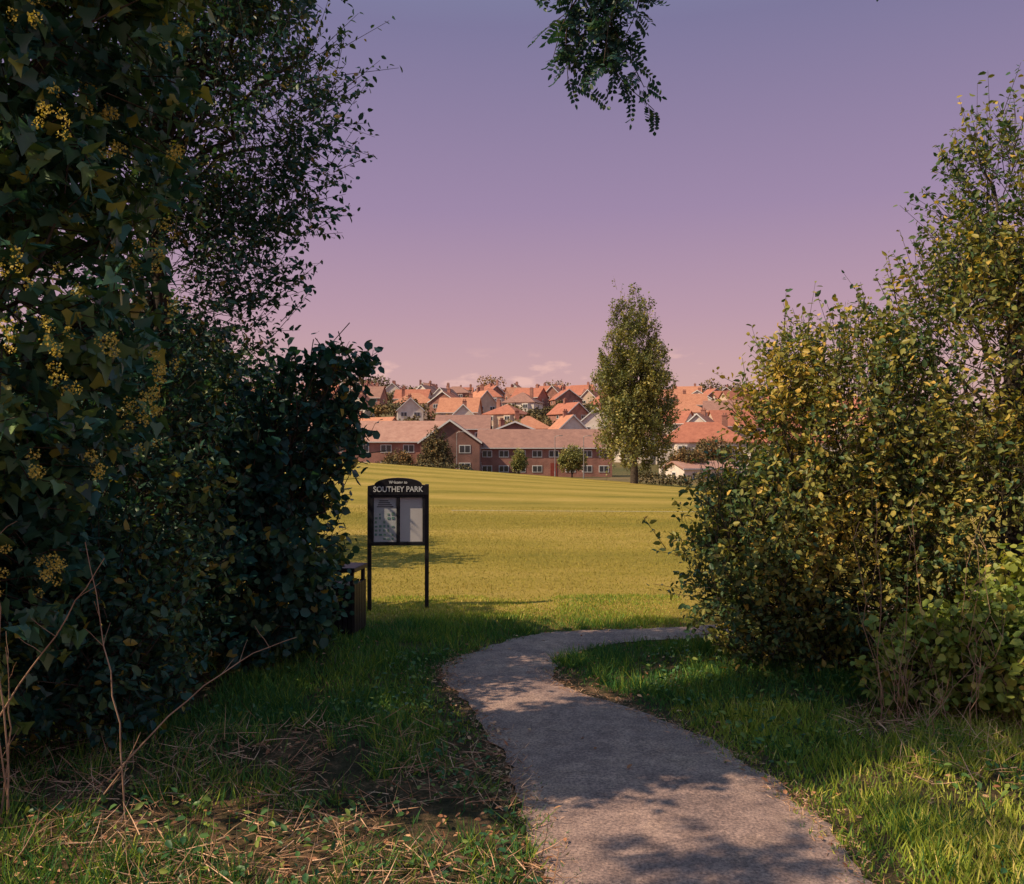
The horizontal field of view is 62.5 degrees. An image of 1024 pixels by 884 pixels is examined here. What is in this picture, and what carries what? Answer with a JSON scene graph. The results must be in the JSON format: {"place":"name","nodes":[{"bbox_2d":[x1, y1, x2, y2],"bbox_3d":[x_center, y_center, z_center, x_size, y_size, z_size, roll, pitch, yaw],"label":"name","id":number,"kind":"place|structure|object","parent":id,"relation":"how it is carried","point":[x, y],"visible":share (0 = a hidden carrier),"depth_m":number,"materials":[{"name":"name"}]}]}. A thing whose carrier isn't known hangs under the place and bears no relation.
{"place":"outdoors","nodes":[
{"label":"outdoors","id":0,"kind":"place"},
{"bbox_2d":[0,408,1023,883],"bbox_3d":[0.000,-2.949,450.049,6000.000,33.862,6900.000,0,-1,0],"label":"ground","id":1,"kind":"structure","parent":0,"point":[498,490],"depth_m":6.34,"materials":[{"name":"plant"}]},
{"bbox_2d":[0,0,223,739],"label":"ivy covered tree","id":2,"kind":"object","parent":1,"relation":"on","point":[51,149],"visible":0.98,"depth_m":4.59,"materials":[{"name":"green plant"}]},
{"bbox_2d":[0,282,256,775],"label":"elder shrub","id":3,"kind":"object","parent":1,"relation":"on","point":[143,614],"visible":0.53,"depth_m":5.83,"materials":[{"name":"green plant"}]},
{"bbox_2d":[0,521,296,877],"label":"dead stems","id":4,"kind":"object","parent":1,"relation":"on","point":[5,776],"visible":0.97,"depth_m":4.39,"materials":[{"name":"plant"}]},
{"bbox_2d":[0,269,385,676],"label":"hazel shrub","id":5,"kind":"object","parent":1,"relation":"on","point":[280,506],"visible":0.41,"depth_m":7.68,"materials":[{"name":"green plant"}]},
{"bbox_2d":[101,285,300,518],"bbox_3d":[-6.853,-0.536,16.003,4.809,5.626,7.343,0,-1,-31],"label":"hawthorn shrub","id":6,"kind":"object","parent":1,"relation":"on","point":[250,358],"visible":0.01,"depth_m":14.84,"materials":[{"name":"green plant"}]},
{"bbox_2d":[0,0,402,557],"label":"hawthorn tree","id":7,"kind":"object","parent":1,"relation":"on","point":[243,19],"visible":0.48,"depth_m":6.85,"materials":[{"name":"green plant"}]},
{"bbox_2d":[317,562,366,636],"bbox_3d":[-1.800,1.690,8.884,0.440,0.790,0.440,0,-1,8],"label":"litter bin","id":8,"kind":"object","parent":1,"relation":"on","point":[356,622],"visible":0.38,"depth_m":8.71,"materials":[{"name":"black paint"}]},
{"bbox_2d":[371,390,386,406],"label":"walls","id":9,"kind":"structure","parent":1,"relation":"on","point":[380,400],"depth_m":278.32,"materials":[{"name":"red brick"}]},
{"bbox_2d":[352,386,388,399],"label":"roof","id":10,"kind":"structure","parent":9,"relation":"on","point":[375,391],"depth_m":278.19,"materials":[{"name":"brown tile"}]},
{"bbox_2d":[355,442,419,465],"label":"walls","id":11,"kind":"structure","parent":1,"relation":"on","point":[378,456],"depth_m":121.50,"materials":[{"name":"red brick"}]},
{"bbox_2d":[361,445,412,451],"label":"window glass","id":12,"kind":"object","parent":11,"relation":"in","point":[387,448],"visible":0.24,"depth_m":121.42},
{"bbox_2d":[355,421,445,441],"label":"roof","id":13,"kind":"structure","parent":11,"relation":"on","point":[402,431],"depth_m":123.92,"materials":[{"name":"tile"}]},
{"bbox_2d":[386,384,397,403],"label":"walls","id":14,"kind":"structure","parent":1,"relation":"on","point":[391,387],"depth_m":321.70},
{"bbox_2d":[367,478,428,610],"bbox_3d":[-1.399,1.320,10.378,0.750,1.760,0.099,0,-1,-5],"label":"notice board","id":15,"kind":"object","parent":1,"relation":"on","point":[397,511],"visible":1,"depth_m":10.36,"materials":[{"name":"black paint"}]},
{"bbox_2d":[381,448,414,465],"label":"shrub","id":16,"kind":"object","parent":1,"relation":"on","point":[405,457],"visible":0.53,"depth_m":117.06,"materials":[{"name":"green plant"}]},
{"bbox_2d":[397,398,422,420],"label":"walls","id":17,"kind":"structure","parent":1,"relation":"on","point":[410,406],"depth_m":213.87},
{"bbox_2d":[415,424,455,468],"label":"conifer tree","id":18,"kind":"object","parent":1,"relation":"on","point":[435,449],"visible":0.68,"depth_m":113.08,"materials":[{"name":"green plant"}]},
{"bbox_2d":[429,392,449,420],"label":"walls","id":19,"kind":"structure","parent":1,"relation":"on","point":[435,400],"depth_m":243.31,"materials":[{"name":"red brick"}]},
{"bbox_2d":[420,421,480,470],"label":"walls","id":20,"kind":"structure","parent":1,"relation":"on","point":[451,430],"depth_m":117.00,"materials":[{"name":"brown brick"}]},
{"bbox_2d":[450,419,483,442],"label":"roof","id":21,"kind":"structure","parent":20,"relation":"on","point":[467,431],"depth_m":121.88,"materials":[{"name":"tile"}]},
{"bbox_2d":[418,419,481,443],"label":"bargeboards","id":22,"kind":"object","parent":21,"relation":"attached to","point":[454,423],"visible":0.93,"depth_m":116.62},
{"bbox_2d":[460,446,481,468],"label":"window glass","id":23,"kind":"object","parent":20,"relation":"in","point":[467,448],"visible":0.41,"depth_m":116.92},
{"bbox_2d":[438,404,481,414],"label":"walls","id":24,"kind":"structure","parent":1,"relation":"on","point":[479,412],"depth_m":212.91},
{"bbox_2d":[436,397,482,413],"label":"roof","id":25,"kind":"structure","parent":24,"relation":"on","point":[450,404],"depth_m":214.46,"materials":[{"name":"orange tile"}]},
{"bbox_2d":[453,405,472,414],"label":"walls","id":26,"kind":"structure","parent":1,"relation":"on","point":[463,410],"depth_m":186.95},
{"bbox_2d":[468,430,477,434],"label":"walls","id":27,"kind":"structure","parent":1,"relation":"on","point":[473,432],"depth_m":143.02,"materials":[{"name":"red brick"}]},
{"bbox_2d":[435,415,491,428],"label":"roof","id":28,"kind":"structure","parent":27,"relation":"on","point":[474,421],"depth_m":145.82,"materials":[{"name":"brown tile"}]},
{"bbox_2d":[481,392,495,412],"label":"walls","id":29,"kind":"structure","parent":1,"relation":"on","point":[487,401],"depth_m":236.37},
{"bbox_2d":[472,390,495,401],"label":"roof","id":30,"kind":"structure","parent":29,"relation":"on","point":[478,394],"depth_m":238.41,"materials":[{"name":"orange tile"}]},
{"bbox_2d":[505,389,510,399],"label":"walls","id":31,"kind":"structure","parent":1,"relation":"on","point":[507,395],"depth_m":319.30,"materials":[{"name":"beige brick"}]},
{"bbox_2d":[504,387,521,394],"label":"roof","id":32,"kind":"structure","parent":31,"relation":"on","point":[511,390],"depth_m":319.35,"materials":[{"name":"orange tile"}]},
{"bbox_2d":[495,414,523,427],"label":"walls","id":33,"kind":"structure","parent":1,"relation":"on","point":[499,416],"depth_m":204.99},
{"bbox_2d":[491,415,512,428],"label":"bay fronts","id":34,"kind":"object","parent":33,"relation":"attached to","point":[494,423],"visible":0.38,"depth_m":204.96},
{"bbox_2d":[482,404,532,415],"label":"roof","id":35,"kind":"structure","parent":33,"relation":"on","point":[507,409],"depth_m":206.38,"materials":[{"name":"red tile"}]},
{"bbox_2d":[0,621,1021,883],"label":"fallen leaves","id":36,"kind":"object","parent":1,"relation":"on","point":[406,781],"visible":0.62,"depth_m":4.82,"materials":[{"name":"brown plant"}]},
{"bbox_2d":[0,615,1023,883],"bbox_3d":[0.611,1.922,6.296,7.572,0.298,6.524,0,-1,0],"label":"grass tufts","id":37,"kind":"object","parent":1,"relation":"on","point":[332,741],"visible":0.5,"depth_m":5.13,"materials":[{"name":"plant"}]},
{"bbox_2d":[0,651,1023,883],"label":"dry straw","id":38,"kind":"object","parent":1,"relation":"on","point":[354,821],"visible":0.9,"depth_m":4.66,"materials":[{"name":"plant"}]},
{"bbox_2d":[500,423,529,428],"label":"walls","id":39,"kind":"structure","parent":1,"relation":"on","point":[515,426],"depth_m":138.03,"materials":[{"name":"brown brick"}]},
{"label":"roof","id":40,"kind":"object","parent":39,"relation":"on","visible":0},
{"bbox_2d":[496,421,533,428],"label":"bargeboards","id":41,"kind":"object","parent":40,"relation":"attached to","point":[514,422],"visible":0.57,"depth_m":137.63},
{"bbox_2d":[509,447,528,473],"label":"birch tree","id":42,"kind":"object","parent":1,"relation":"on","point":[519,463],"visible":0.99,"depth_m":118.56,"materials":[{"name":"green plant"}]},
{"bbox_2d":[502,402,542,411],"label":"walls","id":43,"kind":"structure","parent":1,"relation":"on","point":[533,405],"depth_m":242.25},
{"bbox_2d":[501,392,543,403],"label":"roof","id":44,"kind":"structure","parent":43,"relation":"on","point":[522,397],"depth_m":243.39,"materials":[{"name":"brown tile"}]},
{"bbox_2d":[24,625,1023,883],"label":"ground weeds","id":45,"kind":"object","parent":1,"relation":"on","point":[282,825],"visible":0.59,"depth_m":4.61,"materials":[{"name":"green plant"}]},
{"bbox_2d":[235,375,824,455],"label":"distant trees","id":46,"kind":"object","parent":1,"relation":"on","point":[536,413],"visible":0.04,"depth_m":242.24,"materials":[{"name":"green plant"}]},
{"bbox_2d":[535,389,547,410],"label":"walls","id":47,"kind":"structure","parent":1,"relation":"on","point":[542,395],"depth_m":282.07,"materials":[{"name":"red brick"}]},
{"bbox_2d":[510,387,548,398],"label":"roof","id":48,"kind":"structure","parent":47,"relation":"on","point":[537,392],"depth_m":282.37,"materials":[{"name":"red tile"}]},
{"bbox_2d":[477,429,611,476],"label":"brick terrace","id":49,"kind":"structure","parent":1,"relation":"on","point":[542,448],"depth_m":123.48,"materials":[{"name":"brown tile"}]},
{"bbox_2d":[482,450,608,471],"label":"window frames","id":50,"kind":"structure","parent":49,"relation":"in","point":[482,450],"depth_m":123.42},
{"bbox_2d":[483,451,607,471],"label":"window glass","id":51,"kind":"structure","parent":49,"relation":"in","point":[602,468],"depth_m":123.39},
{"bbox_2d":[551,463,556,476],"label":"door","id":52,"kind":"structure","parent":49,"relation":"in","point":[553,465],"depth_m":123.42,"materials":[{"name":"paint"}]},
{"bbox_2d":[546,386,557,399],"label":"walls","id":53,"kind":"structure","parent":1,"relation":"on","point":[551,392],"depth_m":312.56,"materials":[{"name":"red brick"}]},
{"bbox_2d":[548,390,581,407],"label":"walls","id":54,"kind":"structure","parent":1,"relation":"on","point":[570,395],"depth_m":274.40,"materials":[{"name":"red brick"}]},
{"bbox_2d":[548,389,567,400],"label":"roof","id":55,"kind":"structure","parent":54,"relation":"on","point":[554,397],"depth_m":277.76,"materials":[{"name":"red tile"}]},
{"bbox_2d":[548,404,588,421],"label":"walls","id":56,"kind":"structure","parent":1,"relation":"on","point":[578,410],"depth_m":214.78,"materials":[{"name":"red brick"}]},
{"bbox_2d":[546,402,588,414],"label":"roof","id":57,"kind":"structure","parent":56,"relation":"on","point":[559,408],"depth_m":217.44,"materials":[{"name":"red tile"}]},
{"bbox_2d":[556,443,587,477],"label":"birch tree","id":58,"kind":"object","parent":1,"relation":"on","point":[572,460],"visible":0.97,"depth_m":117.29,"materials":[{"name":"green plant"}]},
{"bbox_2d":[460,510,684,511],"bbox_3d":[3.500,2.311,28.154,11.019,0.101,0.100,0,-1,-3],"label":"pitch line","id":59,"kind":"object","parent":1,"relation":"on","point":[502,510],"visible":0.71,"depth_m":27.99,"materials":[{"name":"paint"}]},
{"bbox_2d":[561,416,585,428],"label":"walls","id":60,"kind":"structure","parent":1,"relation":"on","point":[573,422],"depth_m":166.17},
{"bbox_2d":[548,414,572,428],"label":"roof","id":61,"kind":"structure","parent":60,"relation":"on","point":[559,422],"depth_m":169.84,"materials":[{"name":"orange tile"}]},
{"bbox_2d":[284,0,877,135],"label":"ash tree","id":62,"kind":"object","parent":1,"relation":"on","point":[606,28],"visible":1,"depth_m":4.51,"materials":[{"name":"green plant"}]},
{"bbox_2d":[581,390,594,404],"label":"walls","id":63,"kind":"structure","parent":1,"relation":"on","point":[586,394],"depth_m":279.44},
{"bbox_2d":[581,411,614,436],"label":"walls","id":64,"kind":"structure","parent":1,"relation":"on","point":[589,420],"depth_m":180.44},
{"bbox_2d":[587,280,680,483],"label":"poplar tree","id":65,"kind":"object","parent":1,"relation":"on","point":[635,413],"visible":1,"depth_m":74.66,"materials":[{"name":"green plant"}]},
{"bbox_2d":[614,436,664,464],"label":"walls","id":66,"kind":"structure","parent":1,"relation":"on","point":[655,461],"depth_m":161.52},
{"bbox_2d":[663,413,692,434],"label":"walls","id":67,"kind":"structure","parent":1,"relation":"on","point":[690,416],"depth_m":182.04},
{"bbox_2d":[663,411,693,423],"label":"roof","id":68,"kind":"structure","parent":67,"relation":"on","point":[684,416],"depth_m":182.12,"materials":[{"name":"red tile"}]},
{"bbox_2d":[370,460,993,488],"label":"hedge","id":69,"kind":"object","parent":1,"relation":"on","point":[652,475],"visible":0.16,"depth_m":93.22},
{"bbox_2d":[666,446,706,467],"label":"maple tree","id":70,"kind":"object","parent":1,"relation":"on","point":[683,454],"visible":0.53,"depth_m":111.13,"materials":[{"name":"green plant"}]},
{"bbox_2d":[689,415,703,421],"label":"walls","id":71,"kind":"structure","parent":1,"relation":"on","point":[696,418],"depth_m":162.75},
{"bbox_2d":[697,413,714,421],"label":"roof","id":72,"kind":"structure","parent":71,"relation":"on","point":[706,418],"depth_m":165.97,"materials":[{"name":"orange tile"}]},
{"bbox_2d":[661,461,738,478],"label":"white garage","id":73,"kind":"structure","parent":1,"relation":"on","point":[680,468],"depth_m":109.80,"materials":[{"name":"tile"}]},
{"bbox_2d":[659,443,747,474],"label":"walls","id":74,"kind":"structure","parent":1,"relation":"on","point":[691,446],"depth_m":134.05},
{"bbox_2d":[674,444,733,463],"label":"bay fronts","id":75,"kind":"object","parent":74,"relation":"attached to","point":[687,445],"visible":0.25,"depth_m":133.51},
{"bbox_2d":[664,422,747,442],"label":"roof","id":76,"kind":"structure","parent":74,"relation":"on","point":[690,432],"depth_m":135.49,"materials":[{"name":"red tile"}]},
{"bbox_2d":[721,413,727,427],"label":"chimney","id":77,"kind":"object","parent":76,"relation":"on","point":[724,420],"visible":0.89,"depth_m":137.37,"materials":[{"name":"red brick"}]},
{"bbox_2d":[694,434,735,460],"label":"maple tree","id":78,"kind":"object","parent":1,"relation":"on","point":[713,446],"visible":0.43,"depth_m":120.88,"materials":[{"name":"green plant"}]},
{"bbox_2d":[442,579,995,883],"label":"footpath","id":79,"kind":"structure","parent":1,"relation":"on","point":[662,807],"depth_m":4.91,"materials":[{"name":"asphalt"}]},
{"bbox_2d":[709,414,764,437],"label":"walls","id":80,"kind":"structure","parent":1,"relation":"on","point":[730,428],"depth_m":175.03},
{"bbox_2d":[707,410,759,425],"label":"roof","id":81,"kind":"structure","parent":80,"relation":"on","point":[716,415],"depth_m":177.36,"materials":[{"name":"red tile"}]},
{"bbox_2d":[748,443,834,463],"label":"walls","id":82,"kind":"structure","parent":1,"relation":"on","point":[789,461],"depth_m":138.40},
{"bbox_2d":[750,423,829,442],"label":"roof","id":83,"kind":"structure","parent":82,"relation":"on","point":[752,441],"depth_m":138.75,"materials":[{"name":"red tile"}]},
{"bbox_2d":[642,281,1022,679],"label":"blackthorn shrub","id":84,"kind":"object","parent":1,"relation":"on","point":[759,610],"visible":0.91,"depth_m":7.28,"materials":[{"name":"green plant"}]},
{"bbox_2d":[814,60,1023,660],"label":"hawthorn tree","id":85,"kind":"object","parent":1,"relation":"on","point":[997,258],"visible":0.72,"depth_m":7.72,"materials":[{"name":"green plant"}]},
{"bbox_2d":[843,534,1023,728],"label":"bramble bush","id":86,"kind":"object","parent":1,"relation":"on","point":[993,688],"visible":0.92,"depth_m":6.07,"materials":[{"name":"green plant"}]},
{"bbox_2d":[853,492,1023,740],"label":"dry weed stalks","id":87,"kind":"object","parent":1,"relation":"on","point":[881,697],"visible":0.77,"depth_m":5.83,"materials":[{"name":"plant"}]},
{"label":"walls","id":88,"kind":"object","parent":1,"relation":"on","visible":0},
{"bbox_2d":[359,417,397,420],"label":"roof","id":89,"kind":"structure","parent":88,"relation":"on","point":[379,418],"depth_m":156.38,"materials":[{"name":"orange tile"}]},
{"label":"walls","id":90,"kind":"object","parent":1,"relation":"on","visible":0},
{"bbox_2d":[520,416,548,428],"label":"roof","id":91,"kind":"structure","parent":90,"relation":"on","point":[530,421],"depth_m":177.13,"materials":[{"name":"orange tile"}]},
{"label":"walls","id":92,"kind":"object","parent":1,"relation":"on","visible":0},
{"bbox_2d":[671,401,708,412],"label":"roof","id":93,"kind":"structure","parent":92,"relation":"on","point":[692,407],"depth_m":206.94,"materials":[{"name":"orange tile"}]},
{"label":"walls","id":94,"kind":"object","parent":1,"relation":"on","visible":0},
{"bbox_2d":[703,400,747,410],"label":"roof","id":95,"kind":"structure","parent":94,"relation":"on","point":[709,405],"depth_m":210.57,"materials":[{"name":"brown tile"}]},
{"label":"walls","id":96,"kind":"object","parent":1,"relation":"on","visible":0},
{"bbox_2d":[393,393,429,403],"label":"roof","id":97,"kind":"structure","parent":96,"relation":"on","point":[421,398],"depth_m":246.21,"materials":[{"name":"orange tile"}]},
{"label":"walls","id":98,"kind":"object","parent":1,"relation":"on","visible":0},
{"bbox_2d":[677,394,707,404],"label":"roof","id":99,"kind":"structure","parent":98,"relation":"on","point":[697,399],"depth_m":248.84,"materials":[{"name":"orange tile"}]},
{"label":"walls","id":100,"kind":"object","parent":1,"relation":"on","visible":0},
{"bbox_2d":[717,391,751,402],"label":"roof","id":101,"kind":"structure","parent":100,"relation":"on","point":[731,394],"depth_m":240.48,"materials":[{"name":"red tile"}]},
{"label":"walls","id":102,"kind":"object","parent":1,"relation":"on","visible":0},
{"bbox_2d":[392,389,431,398],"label":"roof","id":103,"kind":"structure","parent":102,"relation":"on","point":[398,393],"depth_m":281.37,"materials":[{"name":"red tile"}]},
{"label":"walls","id":104,"kind":"object","parent":1,"relation":"on","visible":0},
{"bbox_2d":[486,388,505,398],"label":"roof","id":105,"kind":"structure","parent":104,"relation":"on","point":[493,393],"depth_m":287.63,"materials":[{"name":"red tile"}]},
{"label":"walls","id":106,"kind":"object","parent":1,"relation":"on","visible":0},
{"bbox_2d":[657,389,682,397],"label":"roof","id":107,"kind":"structure","parent":106,"relation":"on","point":[677,391],"depth_m":282.84,"materials":[{"name":"orange tile"}]},
{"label":"walls","id":108,"kind":"object","parent":1,"relation":"on","visible":0},
{"bbox_2d":[422,385,436,392],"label":"roof","id":109,"kind":"structure","parent":108,"relation":"on","point":[433,389],"depth_m":322.80,"materials":[{"name":"brown tile"}]},
{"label":"walls","id":110,"kind":"object","parent":1,"relation":"on","visible":0},
{"bbox_2d":[450,386,469,392],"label":"roof","id":111,"kind":"structure","parent":110,"relation":"on","point":[457,389],"depth_m":313.74,"materials":[{"name":"brown tile"}]},
{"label":"walls","id":112,"kind":"object","parent":1,"relation":"on","visible":0},
{"bbox_2d":[569,385,592,391],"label":"roof","id":113,"kind":"structure","parent":112,"relation":"on","point":[574,388],"depth_m":361.71,"materials":[{"name":"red tile"}]},
{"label":"walls","id":114,"kind":"object","parent":1,"relation":"on","visible":0},
{"bbox_2d":[672,386,701,393],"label":"roof","id":115,"kind":"structure","parent":114,"relation":"on","point":[690,389],"depth_m":354.14,"materials":[{"name":"orange tile"}]},
{"bbox_2d":[0,0,1023,411],"label":"sky","id":116,"kind":"structure","parent":0,"point":[492,230],"materials":[{"name":"purple"}]},
{"bbox_2d":[313,505,765,631],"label":"field grass","id":117,"kind":"structure","parent":0,"point":[538,519],"depth_m":16.77,"materials":[{"name":"plant"}]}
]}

